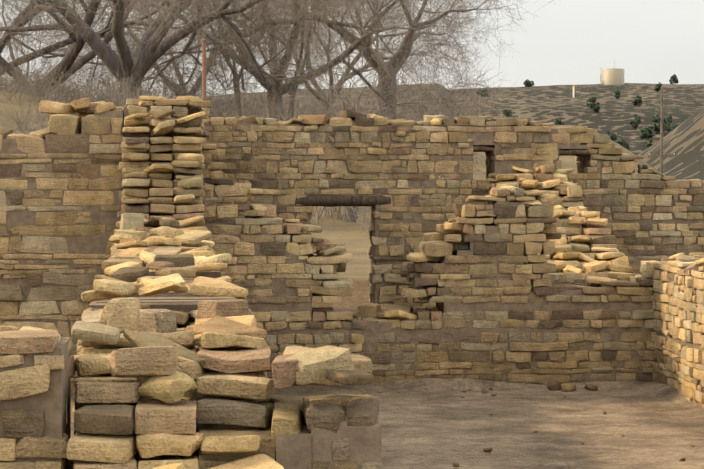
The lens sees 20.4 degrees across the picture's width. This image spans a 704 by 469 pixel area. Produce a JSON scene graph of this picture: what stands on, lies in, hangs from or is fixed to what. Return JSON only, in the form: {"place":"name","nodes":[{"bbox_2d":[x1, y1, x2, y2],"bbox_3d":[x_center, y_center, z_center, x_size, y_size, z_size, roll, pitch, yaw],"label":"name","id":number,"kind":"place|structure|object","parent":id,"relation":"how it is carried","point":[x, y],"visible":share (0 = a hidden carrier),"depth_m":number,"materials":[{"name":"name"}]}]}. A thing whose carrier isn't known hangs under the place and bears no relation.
{"place":"outdoors","nodes":[
{"label":"outdoors","id":0,"kind":"place"},
{"bbox_2d":[0,83,703,468],"bbox_3d":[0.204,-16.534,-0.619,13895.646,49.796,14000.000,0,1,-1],"label":"terrain","id":1,"kind":"structure","parent":0,"point":[434,429],"depth_m":16.46,"materials":[{"name":"brown soil"}]},
{"bbox_2d":[202,39,211,107],"bbox_3d":[-2.201,-1.185,29.738,0.161,3.565,0.074,0,1,-1],"label":"steel pipe post","id":2,"kind":"object","parent":1,"relation":"on","point":[204,58],"visible":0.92,"depth_m":29.68,"materials":[{"name":"metal"}]},
{"bbox_2d":[0,0,560,231],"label":"bare cottonwood trees","id":3,"kind":"object","parent":1,"relation":"on","point":[154,43],"visible":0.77,"depth_m":64.84,"materials":[{"name":"brown plant"}]},
{"bbox_2d":[0,104,703,468],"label":"stone wall","id":4,"kind":"structure","parent":1,"relation":"on","point":[304,448],"depth_m":17.59,"materials":[{"name":"brown stone"}]},
{"bbox_2d":[0,96,703,468],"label":"ruin wall stones","id":5,"kind":"object","parent":4,"relation":"on","point":[158,362],"visible":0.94,"depth_m":17.48,"materials":[{"name":"stone"}]},
{"bbox_2d":[295,145,598,206],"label":"wooden lintels","id":6,"kind":"structure","parent":5,"relation":"on","point":[331,200],"depth_m":21.50,"materials":[{"name":"brown wood"}]},
{"bbox_2d":[274,378,703,420],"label":"dirt banked against walls","id":7,"kind":"structure","parent":1,"relation":"on","point":[663,391],"depth_m":17.54,"materials":[{"name":"brown soil"}]},
{"bbox_2d":[333,380,694,466],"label":"loose stones","id":8,"kind":"object","parent":1,"relation":"on","point":[554,385],"visible":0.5,"depth_m":17.42,"materials":[{"name":"stone"}]},
{"bbox_2d":[419,74,679,149],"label":"shrubs","id":9,"kind":"object","parent":1,"relation":"on","point":[646,132],"visible":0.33,"depth_m":609.44,"materials":[{"name":"green plant"}]},
{"bbox_2d":[600,58,624,84],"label":"water tank","id":10,"kind":"object","parent":1,"relation":"on","point":[613,76],"visible":0.9,"depth_m":738.30,"materials":[{"name":"metal"}]},
{"bbox_2d":[601,86,675,173],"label":"wooden utility pole","id":11,"kind":"object","parent":1,"relation":"on","point":[661,155],"visible":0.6,"depth_m":204.91,"materials":[{"name":"brown wood"}]},
{"bbox_2d":[0,0,703,102],"label":"sky","id":12,"kind":"structure","parent":0,"point":[565,42],"materials":[{"name":"white"}]}
]}

